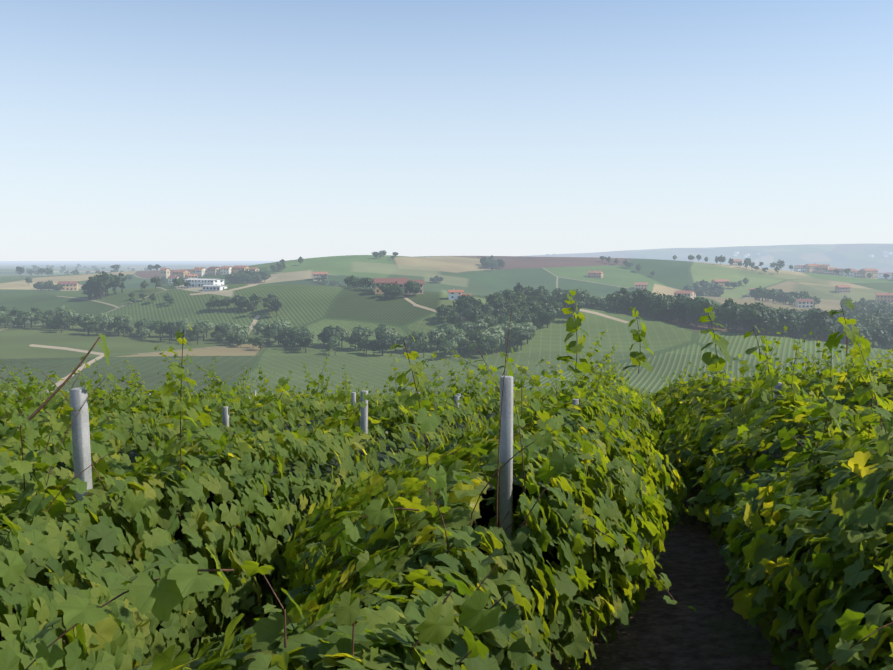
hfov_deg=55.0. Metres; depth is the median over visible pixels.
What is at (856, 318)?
round tree
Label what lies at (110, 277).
round tree
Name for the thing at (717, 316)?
round tree
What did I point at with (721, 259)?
round tree
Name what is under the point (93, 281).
round tree
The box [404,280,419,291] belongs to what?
round tree
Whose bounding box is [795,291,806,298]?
round tree
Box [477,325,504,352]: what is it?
round tree
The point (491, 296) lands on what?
round tree
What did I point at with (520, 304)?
round tree
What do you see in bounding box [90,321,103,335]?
round tree
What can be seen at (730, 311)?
round tree
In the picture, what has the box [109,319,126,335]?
round tree
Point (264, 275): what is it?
round tree
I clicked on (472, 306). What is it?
round tree
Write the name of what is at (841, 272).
village house
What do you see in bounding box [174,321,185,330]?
round tree
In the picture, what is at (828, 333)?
round tree
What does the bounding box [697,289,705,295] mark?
round tree
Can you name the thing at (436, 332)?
round tree
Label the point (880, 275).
village house
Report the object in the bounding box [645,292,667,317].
round tree
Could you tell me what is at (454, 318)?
round tree
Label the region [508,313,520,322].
round tree
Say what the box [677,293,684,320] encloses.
round tree
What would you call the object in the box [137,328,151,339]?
round tree
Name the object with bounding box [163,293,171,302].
round tree
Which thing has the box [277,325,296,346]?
round tree
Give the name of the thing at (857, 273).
village house
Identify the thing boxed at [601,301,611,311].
round tree
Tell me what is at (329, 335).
round tree
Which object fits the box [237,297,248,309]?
round tree
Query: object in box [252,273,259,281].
round tree
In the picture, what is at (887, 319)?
round tree
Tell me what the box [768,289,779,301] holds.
round tree
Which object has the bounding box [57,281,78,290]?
house
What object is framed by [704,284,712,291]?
round tree
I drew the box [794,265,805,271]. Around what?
village house
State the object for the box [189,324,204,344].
round tree
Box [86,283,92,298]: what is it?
tall tree
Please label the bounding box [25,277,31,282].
tree
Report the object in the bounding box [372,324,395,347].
round tree
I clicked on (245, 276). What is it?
round tree
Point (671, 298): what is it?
round tree
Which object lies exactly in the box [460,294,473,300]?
round tree
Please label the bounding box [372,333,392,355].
round tree
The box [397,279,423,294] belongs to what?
farmhouse
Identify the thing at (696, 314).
round tree
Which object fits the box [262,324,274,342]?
round tree
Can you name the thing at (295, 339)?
round tree
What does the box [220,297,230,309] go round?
round tree
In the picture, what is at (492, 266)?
round tree
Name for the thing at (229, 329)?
round tree
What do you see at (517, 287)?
round tree
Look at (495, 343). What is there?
round tree
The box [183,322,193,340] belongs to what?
round tree
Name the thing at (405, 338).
round tree
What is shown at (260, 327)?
round tree
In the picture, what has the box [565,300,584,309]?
round tree
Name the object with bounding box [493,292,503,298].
round tree
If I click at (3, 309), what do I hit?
round tree
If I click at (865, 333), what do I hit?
round tree
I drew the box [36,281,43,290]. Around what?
round tree
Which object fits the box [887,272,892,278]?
village house
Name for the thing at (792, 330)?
round tree
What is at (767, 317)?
round tree
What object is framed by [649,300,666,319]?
round tree
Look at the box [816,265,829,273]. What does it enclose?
village house
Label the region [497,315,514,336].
round tree
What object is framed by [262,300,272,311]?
round tree
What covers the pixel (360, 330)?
round tree
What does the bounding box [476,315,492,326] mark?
round tree
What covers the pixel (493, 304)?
round tree
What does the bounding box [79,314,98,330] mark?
round tree
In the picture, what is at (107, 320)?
round tree
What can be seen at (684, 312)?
round tree
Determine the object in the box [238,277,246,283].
round tree
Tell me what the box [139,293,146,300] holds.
round tree
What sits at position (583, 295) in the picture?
round tree
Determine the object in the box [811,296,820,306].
round tree
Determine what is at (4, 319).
round tree
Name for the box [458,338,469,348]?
round tree
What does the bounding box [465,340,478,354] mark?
round tree
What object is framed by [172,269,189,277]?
village house
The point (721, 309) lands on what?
round tree
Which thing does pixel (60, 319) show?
round tree
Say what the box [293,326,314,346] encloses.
round tree
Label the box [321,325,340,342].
round tree
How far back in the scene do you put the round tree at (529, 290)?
637.47 m
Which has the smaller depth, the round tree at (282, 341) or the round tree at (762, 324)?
the round tree at (282, 341)
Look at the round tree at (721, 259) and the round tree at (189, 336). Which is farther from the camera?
the round tree at (721, 259)
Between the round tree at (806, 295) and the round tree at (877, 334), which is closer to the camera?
the round tree at (877, 334)
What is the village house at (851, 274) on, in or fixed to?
on the terrain
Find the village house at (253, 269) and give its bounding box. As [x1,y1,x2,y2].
[249,267,259,271]
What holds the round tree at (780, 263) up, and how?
on the terrain
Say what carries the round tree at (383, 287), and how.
on the terrain
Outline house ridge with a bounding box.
[730,259,741,265]
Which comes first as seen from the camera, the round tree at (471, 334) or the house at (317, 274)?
the round tree at (471, 334)
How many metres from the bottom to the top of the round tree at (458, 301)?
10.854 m
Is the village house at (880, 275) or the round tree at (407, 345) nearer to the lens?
the round tree at (407, 345)
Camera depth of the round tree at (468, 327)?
494.91 m
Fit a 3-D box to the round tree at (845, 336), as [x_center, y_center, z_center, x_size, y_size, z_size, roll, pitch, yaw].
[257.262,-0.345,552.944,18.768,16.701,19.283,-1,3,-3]
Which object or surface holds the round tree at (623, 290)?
on the terrain
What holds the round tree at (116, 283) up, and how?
on the terrain
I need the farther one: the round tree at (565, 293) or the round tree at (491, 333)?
the round tree at (565, 293)
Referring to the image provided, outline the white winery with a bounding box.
[185,278,223,286]
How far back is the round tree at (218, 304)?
627.11 m
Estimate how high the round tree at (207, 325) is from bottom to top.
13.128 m
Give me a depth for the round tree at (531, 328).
483.04 m
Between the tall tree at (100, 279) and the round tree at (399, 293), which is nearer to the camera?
the round tree at (399, 293)
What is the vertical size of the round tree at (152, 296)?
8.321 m
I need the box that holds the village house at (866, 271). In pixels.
[859,268,877,278]
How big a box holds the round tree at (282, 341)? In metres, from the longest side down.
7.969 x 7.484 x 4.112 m
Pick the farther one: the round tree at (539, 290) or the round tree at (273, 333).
the round tree at (539, 290)
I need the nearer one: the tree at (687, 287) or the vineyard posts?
the vineyard posts
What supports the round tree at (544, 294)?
on the terrain
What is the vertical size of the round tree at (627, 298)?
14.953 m
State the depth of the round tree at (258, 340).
481.21 m
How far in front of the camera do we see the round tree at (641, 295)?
556.85 m
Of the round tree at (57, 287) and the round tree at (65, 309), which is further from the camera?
the round tree at (57, 287)
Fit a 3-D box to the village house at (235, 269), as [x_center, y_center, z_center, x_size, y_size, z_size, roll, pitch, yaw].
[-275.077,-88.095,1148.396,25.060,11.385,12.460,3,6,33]
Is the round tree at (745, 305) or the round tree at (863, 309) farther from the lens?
the round tree at (863, 309)
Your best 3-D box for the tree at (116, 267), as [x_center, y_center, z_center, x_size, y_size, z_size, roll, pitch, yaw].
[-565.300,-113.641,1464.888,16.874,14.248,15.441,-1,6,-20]
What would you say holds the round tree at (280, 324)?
on the terrain
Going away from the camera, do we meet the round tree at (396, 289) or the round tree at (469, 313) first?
the round tree at (469, 313)
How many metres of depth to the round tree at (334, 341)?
465.48 m
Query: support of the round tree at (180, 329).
on the terrain
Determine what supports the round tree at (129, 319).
on the terrain
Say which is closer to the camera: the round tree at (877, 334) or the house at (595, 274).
the round tree at (877, 334)
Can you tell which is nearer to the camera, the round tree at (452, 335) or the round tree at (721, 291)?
the round tree at (452, 335)
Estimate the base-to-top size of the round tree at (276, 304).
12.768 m
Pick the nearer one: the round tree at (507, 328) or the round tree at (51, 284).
the round tree at (507, 328)
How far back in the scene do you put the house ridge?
1411.41 m
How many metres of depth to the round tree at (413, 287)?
605.06 m
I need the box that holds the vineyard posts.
[17,368,876,654]
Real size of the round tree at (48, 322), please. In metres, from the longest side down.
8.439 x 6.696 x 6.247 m
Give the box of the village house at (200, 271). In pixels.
[192,267,207,276]
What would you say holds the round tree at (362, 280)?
on the terrain
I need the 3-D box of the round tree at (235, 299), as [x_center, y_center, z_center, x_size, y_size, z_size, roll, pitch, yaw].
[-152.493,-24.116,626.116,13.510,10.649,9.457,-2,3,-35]
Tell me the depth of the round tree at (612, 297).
576.62 m
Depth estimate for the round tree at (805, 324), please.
525.59 m
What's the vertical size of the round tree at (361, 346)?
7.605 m
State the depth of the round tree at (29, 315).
575.68 m
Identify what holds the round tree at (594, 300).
on the terrain
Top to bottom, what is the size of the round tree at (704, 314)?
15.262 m
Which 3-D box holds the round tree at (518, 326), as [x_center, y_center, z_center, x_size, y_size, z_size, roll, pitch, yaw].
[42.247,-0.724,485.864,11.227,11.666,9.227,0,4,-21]
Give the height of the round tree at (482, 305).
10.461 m
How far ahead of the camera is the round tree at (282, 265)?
1134.07 m
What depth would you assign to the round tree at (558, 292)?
631.73 m
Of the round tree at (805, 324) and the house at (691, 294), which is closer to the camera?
the round tree at (805, 324)
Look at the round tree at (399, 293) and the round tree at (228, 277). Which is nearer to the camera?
the round tree at (399, 293)
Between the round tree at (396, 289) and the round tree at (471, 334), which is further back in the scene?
the round tree at (396, 289)
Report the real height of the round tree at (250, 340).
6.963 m
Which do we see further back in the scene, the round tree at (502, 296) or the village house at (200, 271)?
the village house at (200, 271)
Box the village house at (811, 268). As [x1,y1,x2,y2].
[804,263,817,272]
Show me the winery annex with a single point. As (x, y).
(212, 287)
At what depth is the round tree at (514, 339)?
476.45 m
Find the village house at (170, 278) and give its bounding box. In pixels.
[168,275,178,282]
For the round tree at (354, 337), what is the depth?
481.93 m
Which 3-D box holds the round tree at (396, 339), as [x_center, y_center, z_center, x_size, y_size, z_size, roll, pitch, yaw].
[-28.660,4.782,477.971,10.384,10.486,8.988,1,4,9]
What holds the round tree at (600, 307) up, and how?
on the terrain
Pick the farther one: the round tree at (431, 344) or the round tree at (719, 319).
the round tree at (719, 319)
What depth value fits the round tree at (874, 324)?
623.68 m
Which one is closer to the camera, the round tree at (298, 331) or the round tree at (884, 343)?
the round tree at (298, 331)
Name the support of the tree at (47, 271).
on the terrain
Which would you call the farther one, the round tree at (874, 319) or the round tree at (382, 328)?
the round tree at (874, 319)
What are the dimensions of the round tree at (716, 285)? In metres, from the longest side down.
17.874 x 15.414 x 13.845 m
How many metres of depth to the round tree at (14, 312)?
591.62 m
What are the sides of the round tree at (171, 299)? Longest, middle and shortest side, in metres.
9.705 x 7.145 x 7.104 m
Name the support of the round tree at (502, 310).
on the terrain
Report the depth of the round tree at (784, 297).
918.78 m
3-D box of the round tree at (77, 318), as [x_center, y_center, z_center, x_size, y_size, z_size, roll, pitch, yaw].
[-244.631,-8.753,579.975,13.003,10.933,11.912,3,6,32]
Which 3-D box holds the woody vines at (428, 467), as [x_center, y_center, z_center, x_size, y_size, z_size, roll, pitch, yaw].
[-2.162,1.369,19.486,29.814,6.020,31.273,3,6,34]
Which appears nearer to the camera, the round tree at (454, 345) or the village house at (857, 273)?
the round tree at (454, 345)
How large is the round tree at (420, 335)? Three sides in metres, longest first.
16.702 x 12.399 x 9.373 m
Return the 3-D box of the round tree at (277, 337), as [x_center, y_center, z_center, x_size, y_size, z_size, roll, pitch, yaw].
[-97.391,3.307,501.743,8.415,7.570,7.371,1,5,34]
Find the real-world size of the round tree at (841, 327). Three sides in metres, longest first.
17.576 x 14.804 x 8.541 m
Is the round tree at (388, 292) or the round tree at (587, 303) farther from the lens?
the round tree at (587, 303)
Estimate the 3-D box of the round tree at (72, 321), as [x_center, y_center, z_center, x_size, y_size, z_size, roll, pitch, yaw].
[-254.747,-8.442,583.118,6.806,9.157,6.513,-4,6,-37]
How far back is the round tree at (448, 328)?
481.42 m
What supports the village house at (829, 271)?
on the terrain
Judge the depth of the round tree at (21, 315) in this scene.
579.78 m
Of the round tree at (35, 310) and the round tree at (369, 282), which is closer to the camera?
the round tree at (35, 310)
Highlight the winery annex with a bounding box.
[202,285,226,290]
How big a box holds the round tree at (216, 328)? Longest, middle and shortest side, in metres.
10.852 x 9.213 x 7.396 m
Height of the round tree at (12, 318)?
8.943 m
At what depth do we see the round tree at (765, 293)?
946.66 m
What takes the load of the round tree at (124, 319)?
on the terrain
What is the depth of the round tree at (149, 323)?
548.05 m
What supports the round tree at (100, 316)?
on the terrain
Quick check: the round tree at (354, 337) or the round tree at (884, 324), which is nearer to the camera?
the round tree at (354, 337)
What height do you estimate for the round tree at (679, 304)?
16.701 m
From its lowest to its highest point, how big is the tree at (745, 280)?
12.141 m
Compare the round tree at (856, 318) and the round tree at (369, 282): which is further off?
the round tree at (856, 318)
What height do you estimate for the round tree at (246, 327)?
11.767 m
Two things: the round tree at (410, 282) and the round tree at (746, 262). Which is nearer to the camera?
the round tree at (410, 282)
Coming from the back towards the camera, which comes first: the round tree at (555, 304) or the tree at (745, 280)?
the tree at (745, 280)
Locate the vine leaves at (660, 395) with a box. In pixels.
[0,352,892,411]
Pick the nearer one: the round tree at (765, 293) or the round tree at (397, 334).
the round tree at (397, 334)
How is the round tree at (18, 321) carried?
on the terrain
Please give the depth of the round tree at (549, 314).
510.72 m
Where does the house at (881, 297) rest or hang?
on the terrain
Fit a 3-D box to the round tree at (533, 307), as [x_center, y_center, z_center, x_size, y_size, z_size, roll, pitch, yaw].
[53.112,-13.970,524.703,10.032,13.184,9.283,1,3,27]
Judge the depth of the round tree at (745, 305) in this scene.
545.33 m
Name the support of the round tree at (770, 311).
on the terrain
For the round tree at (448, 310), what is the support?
on the terrain
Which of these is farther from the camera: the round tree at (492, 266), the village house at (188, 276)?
the round tree at (492, 266)
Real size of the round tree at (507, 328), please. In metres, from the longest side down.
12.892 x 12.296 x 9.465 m
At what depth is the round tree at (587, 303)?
616.49 m
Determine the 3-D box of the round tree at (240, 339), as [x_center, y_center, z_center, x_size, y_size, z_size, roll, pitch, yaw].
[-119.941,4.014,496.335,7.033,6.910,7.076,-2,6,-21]
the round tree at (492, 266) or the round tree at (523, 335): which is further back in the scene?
the round tree at (492, 266)
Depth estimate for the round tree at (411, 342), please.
471.92 m
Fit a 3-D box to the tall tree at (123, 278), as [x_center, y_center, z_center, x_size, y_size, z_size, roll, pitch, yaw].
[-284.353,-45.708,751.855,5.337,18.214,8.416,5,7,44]
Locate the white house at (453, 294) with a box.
[447,289,463,299]
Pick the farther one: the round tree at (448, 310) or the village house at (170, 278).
the village house at (170, 278)
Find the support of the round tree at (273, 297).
on the terrain
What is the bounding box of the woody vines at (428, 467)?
[0,293,892,669]
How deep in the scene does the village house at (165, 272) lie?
1194.04 m
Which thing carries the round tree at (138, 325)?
on the terrain
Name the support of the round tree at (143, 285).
on the terrain
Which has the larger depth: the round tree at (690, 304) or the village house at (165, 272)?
the village house at (165, 272)
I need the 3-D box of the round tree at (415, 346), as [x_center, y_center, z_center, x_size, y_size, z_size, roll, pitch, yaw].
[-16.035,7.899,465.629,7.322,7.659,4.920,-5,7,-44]
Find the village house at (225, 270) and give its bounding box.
[220,266,231,274]
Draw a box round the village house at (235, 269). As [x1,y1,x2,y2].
[232,265,250,272]
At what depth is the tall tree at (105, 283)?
736.07 m
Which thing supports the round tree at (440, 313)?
on the terrain
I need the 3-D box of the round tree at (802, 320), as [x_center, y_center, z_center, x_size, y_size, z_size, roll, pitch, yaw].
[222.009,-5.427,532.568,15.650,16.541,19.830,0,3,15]
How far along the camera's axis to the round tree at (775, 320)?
503.76 m
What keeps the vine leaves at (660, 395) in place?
on the terrain
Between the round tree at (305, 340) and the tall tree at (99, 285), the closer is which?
the round tree at (305, 340)
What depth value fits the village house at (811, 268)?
1370.12 m
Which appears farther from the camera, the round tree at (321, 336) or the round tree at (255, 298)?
the round tree at (255, 298)
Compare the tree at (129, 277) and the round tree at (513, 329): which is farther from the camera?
the tree at (129, 277)
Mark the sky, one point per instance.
(131, 130)
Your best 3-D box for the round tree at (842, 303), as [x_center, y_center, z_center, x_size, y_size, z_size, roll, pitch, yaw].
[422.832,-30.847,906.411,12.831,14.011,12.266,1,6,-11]
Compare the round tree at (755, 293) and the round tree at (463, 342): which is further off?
the round tree at (755, 293)
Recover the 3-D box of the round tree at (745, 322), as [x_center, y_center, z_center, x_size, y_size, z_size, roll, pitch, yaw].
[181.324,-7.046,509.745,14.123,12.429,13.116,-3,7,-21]
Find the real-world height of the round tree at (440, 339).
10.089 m
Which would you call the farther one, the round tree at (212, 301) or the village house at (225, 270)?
the village house at (225, 270)
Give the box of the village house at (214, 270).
[207,266,219,274]
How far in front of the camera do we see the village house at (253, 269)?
1123.81 m
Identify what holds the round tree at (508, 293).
on the terrain
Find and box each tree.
[0,306,9,311]
[0,316,11,327]
[8,316,16,327]
[9,307,22,316]
[12,317,22,328]
[16,267,24,276]
[16,311,27,327]
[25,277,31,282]
[25,312,35,327]
[29,307,42,324]
[32,313,52,328]
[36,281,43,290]
[42,269,51,273]
[44,319,52,329]
[47,280,53,290]
[53,285,62,290]
[53,315,69,332]
[56,311,69,330]
[57,305,74,328]
[68,316,76,325]
[73,314,88,329]
[77,316,96,334]
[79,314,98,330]
[80,285,89,296]
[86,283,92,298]
[89,273,110,291]
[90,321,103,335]
[95,312,109,330]
[96,281,104,298]
[97,271,117,295]
[97,277,103,294]
[102,314,114,335]
[103,277,108,296]
[108,279,123,294]
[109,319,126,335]
[110,264,120,270]
[110,315,128,334]
[117,273,125,292]
[117,321,128,335]
[120,315,132,333]
[125,326,133,335]
[126,274,132,279]
[134,321,146,336]
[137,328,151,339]
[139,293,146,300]
[140,283,148,289]
[140,320,153,335]
[148,293,155,302]
[150,276,161,289]
[151,320,167,340]
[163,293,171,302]
[163,321,176,341]
[164,297,174,304]
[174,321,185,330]
[177,317,190,326]
[177,326,185,338]
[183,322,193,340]
[186,330,195,341]
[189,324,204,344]
[194,320,214,339]
[205,302,210,309]
[209,296,217,310]
[212,330,223,342]
[214,299,221,309]
[214,324,222,340]
[218,321,235,340]
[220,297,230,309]
[225,274,234,283]
[225,336,233,344]
[226,325,236,336]
[228,325,247,345]
[230,295,246,304]
[234,336,244,346]
[236,302,245,310]
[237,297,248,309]
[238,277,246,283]
[241,325,249,342]
[242,273,249,280]
[247,300,257,310]
[248,337,255,347]
[249,294,262,308]
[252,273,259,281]
[252,321,273,337]
[253,337,266,349]
[260,271,270,282]
[262,294,279,301]
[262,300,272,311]
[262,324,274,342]
[269,328,282,344]
[270,299,281,316]
[273,317,292,330]
[273,335,283,346]
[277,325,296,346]
[278,336,289,348]
[279,262,285,270]
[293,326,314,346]
[293,333,301,350]
[297,332,313,352]
[317,332,327,346]
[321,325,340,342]
[324,332,340,342]
[325,343,332,350]
[328,336,340,354]
[335,327,349,347]
[347,276,358,287]
[348,333,368,350]
[351,325,372,348]
[356,342,368,353]
[359,277,370,289]
[359,339,371,353]
[364,278,373,289]
[367,340,379,354]
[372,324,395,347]
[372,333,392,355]
[378,284,389,296]
[384,289,395,299]
[385,331,402,344]
[390,335,399,351]
[393,287,401,292]
[395,288,403,297]
[399,336,409,351]
[402,340,411,352]
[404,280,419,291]
[407,284,419,296]
[408,331,426,350]
[408,337,425,350]
[411,343,419,350]
[417,341,429,357]
[424,341,436,351]
[427,329,446,349]
[428,334,446,350]
[436,309,444,321]
[436,322,459,341]
[437,315,446,323]
[438,342,453,359]
[439,307,454,321]
[446,339,457,353]
[447,312,459,325]
[449,329,465,347]
[452,298,468,309]
[452,331,468,352]
[457,302,474,318]
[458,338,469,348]
[459,320,473,330]
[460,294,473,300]
[461,309,481,322]
[465,329,480,340]
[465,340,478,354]
[469,298,482,304]
[470,319,487,331]
[474,303,488,309]
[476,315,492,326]
[476,340,489,356]
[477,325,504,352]
[482,259,489,266]
[485,294,500,301]
[488,297,505,306]
[488,336,504,352]
[489,262,494,270]
[489,298,500,308]
[492,309,505,316]
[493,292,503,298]
[495,307,506,315]
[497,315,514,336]
[498,320,513,340]
[502,323,514,343]
[503,290,515,300]
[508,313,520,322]
[508,326,527,346]
[509,308,522,318]
[509,329,532,349]
[509,337,525,347]
[510,295,522,302]
[514,282,526,293]
[515,324,528,330]
[517,301,528,307]
[520,286,533,297]
[520,314,532,322]
[522,322,536,343]
[527,301,540,322]
[532,285,547,298]
[536,290,551,302]
[537,305,556,327]
[539,296,548,306]
[548,292,557,302]
[549,300,563,311]
[552,288,564,297]
[559,290,572,297]
[559,298,566,309]
[563,310,575,318]
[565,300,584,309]
[573,289,589,307]
[580,299,590,308]
[588,296,604,309]
[599,298,611,310]
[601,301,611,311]
[606,289,623,312]
[617,288,631,293]
[618,292,635,314]
[633,288,650,315]
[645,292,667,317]
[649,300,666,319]
[658,298,674,320]
[666,295,679,320]
[668,298,686,322]
[676,298,693,322]
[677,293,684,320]
[682,285,691,290]
[683,295,704,325]
[691,309,699,324]
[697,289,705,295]
[698,299,720,328]
[699,305,718,328]
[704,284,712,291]
[708,310,723,328]
[709,312,721,328]
[713,282,723,287]
[715,288,723,294]
[716,255,725,261]
[719,307,730,327]
[721,298,739,331]
[729,282,738,287]
[738,302,757,329]
[738,314,753,331]
[742,277,748,285]
[743,259,749,268]
[743,300,771,333]
[750,321,771,334]
[752,289,760,299]
[753,312,769,321]
[755,286,765,299]
[759,290,769,300]
[759,305,777,334]
[762,317,778,335]
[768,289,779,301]
[772,318,793,336]
[775,293,792,303]
[776,259,784,267]
[776,309,795,335]
[777,309,801,336]
[786,295,796,304]
[788,320,801,336]
[793,314,810,338]
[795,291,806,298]
[801,322,818,339]
[802,290,808,298]
[804,309,837,340]
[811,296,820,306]
[814,329,825,340]
[815,326,838,341]
[836,323,851,343]
[840,299,847,309]
[841,323,862,344]
[842,311,854,317]
[846,315,861,322]
[850,305,862,312]
[857,307,866,312]
[858,313,878,322]
[860,327,871,345]
[865,321,880,337]
[866,327,887,347]
[867,302,878,309]
[869,308,883,316]
[877,335,891,349]
[878,316,892,323]
[879,322,891,327]
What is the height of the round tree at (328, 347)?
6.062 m
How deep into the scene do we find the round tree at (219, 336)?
513.59 m
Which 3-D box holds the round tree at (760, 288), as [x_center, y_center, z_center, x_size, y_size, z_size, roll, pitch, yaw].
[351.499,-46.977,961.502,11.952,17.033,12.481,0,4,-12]
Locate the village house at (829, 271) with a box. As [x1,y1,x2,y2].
[825,267,837,274]
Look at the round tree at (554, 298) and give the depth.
628.63 m
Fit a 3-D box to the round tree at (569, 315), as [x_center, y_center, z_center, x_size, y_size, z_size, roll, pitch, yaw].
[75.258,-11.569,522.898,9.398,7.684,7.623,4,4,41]
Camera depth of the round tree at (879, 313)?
695.78 m
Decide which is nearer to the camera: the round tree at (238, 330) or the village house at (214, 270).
the round tree at (238, 330)
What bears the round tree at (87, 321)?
on the terrain
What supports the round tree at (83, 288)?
on the terrain
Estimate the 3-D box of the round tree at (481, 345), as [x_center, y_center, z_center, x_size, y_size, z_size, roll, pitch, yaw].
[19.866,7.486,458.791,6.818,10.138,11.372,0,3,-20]
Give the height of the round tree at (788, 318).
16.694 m
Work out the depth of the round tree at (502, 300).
537.98 m
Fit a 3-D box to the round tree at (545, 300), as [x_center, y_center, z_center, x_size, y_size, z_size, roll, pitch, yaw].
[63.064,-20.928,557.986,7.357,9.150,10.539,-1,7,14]
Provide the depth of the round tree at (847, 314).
673.35 m
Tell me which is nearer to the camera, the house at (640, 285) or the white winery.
the white winery
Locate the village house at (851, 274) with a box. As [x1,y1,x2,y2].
[843,268,855,276]
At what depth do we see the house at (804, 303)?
902.15 m
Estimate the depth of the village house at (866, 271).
1337.92 m
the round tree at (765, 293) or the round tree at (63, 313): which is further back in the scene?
the round tree at (765, 293)
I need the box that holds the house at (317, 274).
[312,271,327,280]
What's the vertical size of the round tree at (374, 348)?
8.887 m
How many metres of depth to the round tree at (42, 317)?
572.01 m
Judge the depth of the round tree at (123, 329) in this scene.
545.02 m
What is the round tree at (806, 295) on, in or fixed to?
on the terrain
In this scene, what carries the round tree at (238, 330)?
on the terrain
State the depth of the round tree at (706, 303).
511.08 m
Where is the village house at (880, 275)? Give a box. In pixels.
[878,273,886,277]
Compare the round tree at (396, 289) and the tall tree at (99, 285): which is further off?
the tall tree at (99, 285)
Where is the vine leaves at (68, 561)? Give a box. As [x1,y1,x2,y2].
[0,299,892,669]
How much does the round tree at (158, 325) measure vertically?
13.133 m
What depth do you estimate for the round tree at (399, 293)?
602.69 m
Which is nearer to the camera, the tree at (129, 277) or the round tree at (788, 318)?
the round tree at (788, 318)
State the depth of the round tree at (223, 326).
523.85 m
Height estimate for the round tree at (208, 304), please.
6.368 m
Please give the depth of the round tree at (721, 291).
1092.88 m
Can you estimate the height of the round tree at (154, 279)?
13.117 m
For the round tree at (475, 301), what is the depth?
544.57 m
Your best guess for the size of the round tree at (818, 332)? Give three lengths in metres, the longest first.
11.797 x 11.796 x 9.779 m
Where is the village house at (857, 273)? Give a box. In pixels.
[854,270,861,277]
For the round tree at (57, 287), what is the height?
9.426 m
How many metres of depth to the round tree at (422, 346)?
456.76 m
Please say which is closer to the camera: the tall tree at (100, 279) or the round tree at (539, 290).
the round tree at (539, 290)
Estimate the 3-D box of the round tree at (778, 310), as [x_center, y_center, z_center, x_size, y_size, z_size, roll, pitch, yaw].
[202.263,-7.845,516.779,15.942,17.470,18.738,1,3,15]
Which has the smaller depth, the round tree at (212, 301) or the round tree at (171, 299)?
the round tree at (212, 301)
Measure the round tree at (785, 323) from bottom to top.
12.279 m
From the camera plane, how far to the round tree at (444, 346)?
451.64 m
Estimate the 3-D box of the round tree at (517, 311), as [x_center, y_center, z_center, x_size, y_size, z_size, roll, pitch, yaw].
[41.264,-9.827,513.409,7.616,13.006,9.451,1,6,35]
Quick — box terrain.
[0,244,892,669]
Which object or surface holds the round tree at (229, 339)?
on the terrain
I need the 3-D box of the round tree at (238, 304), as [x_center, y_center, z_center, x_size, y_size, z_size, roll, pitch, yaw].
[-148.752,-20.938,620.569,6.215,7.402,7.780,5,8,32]
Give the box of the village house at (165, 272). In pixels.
[160,267,169,277]
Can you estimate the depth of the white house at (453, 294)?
592.93 m
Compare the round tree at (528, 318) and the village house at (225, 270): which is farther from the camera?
the village house at (225, 270)
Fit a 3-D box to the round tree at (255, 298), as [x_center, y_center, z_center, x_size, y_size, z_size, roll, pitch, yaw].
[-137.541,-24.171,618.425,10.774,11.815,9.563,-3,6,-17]
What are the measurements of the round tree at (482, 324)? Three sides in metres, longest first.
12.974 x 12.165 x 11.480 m
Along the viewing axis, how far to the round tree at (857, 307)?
851.08 m
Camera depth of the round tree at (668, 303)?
533.19 m
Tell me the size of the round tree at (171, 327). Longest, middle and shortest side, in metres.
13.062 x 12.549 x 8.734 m
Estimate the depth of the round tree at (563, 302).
546.27 m
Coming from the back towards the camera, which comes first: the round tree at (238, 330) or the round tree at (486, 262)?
the round tree at (486, 262)
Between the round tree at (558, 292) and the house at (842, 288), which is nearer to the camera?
the round tree at (558, 292)
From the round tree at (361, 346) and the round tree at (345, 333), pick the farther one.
the round tree at (345, 333)
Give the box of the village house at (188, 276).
[185,273,197,278]
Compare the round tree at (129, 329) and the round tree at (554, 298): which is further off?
the round tree at (554, 298)
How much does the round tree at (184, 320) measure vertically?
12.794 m
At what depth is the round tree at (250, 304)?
601.93 m
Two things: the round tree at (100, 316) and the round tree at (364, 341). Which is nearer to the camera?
the round tree at (364, 341)
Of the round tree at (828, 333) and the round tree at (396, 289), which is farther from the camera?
the round tree at (396, 289)
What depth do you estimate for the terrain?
504.17 m
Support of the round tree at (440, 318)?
on the terrain
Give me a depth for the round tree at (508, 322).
492.03 m
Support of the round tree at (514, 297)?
on the terrain
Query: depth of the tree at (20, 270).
1395.00 m
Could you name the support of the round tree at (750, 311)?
on the terrain
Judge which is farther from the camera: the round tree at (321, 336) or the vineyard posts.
the round tree at (321, 336)
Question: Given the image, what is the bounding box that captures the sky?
[0,0,892,260]
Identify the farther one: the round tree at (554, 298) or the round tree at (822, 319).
the round tree at (554, 298)
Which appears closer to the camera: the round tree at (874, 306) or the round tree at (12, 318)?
the round tree at (12, 318)
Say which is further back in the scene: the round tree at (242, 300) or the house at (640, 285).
the house at (640, 285)
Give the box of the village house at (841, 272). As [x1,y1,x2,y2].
[834,269,843,275]
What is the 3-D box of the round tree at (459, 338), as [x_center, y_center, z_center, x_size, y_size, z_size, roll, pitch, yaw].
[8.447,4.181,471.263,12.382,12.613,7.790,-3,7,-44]
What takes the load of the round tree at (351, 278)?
on the terrain

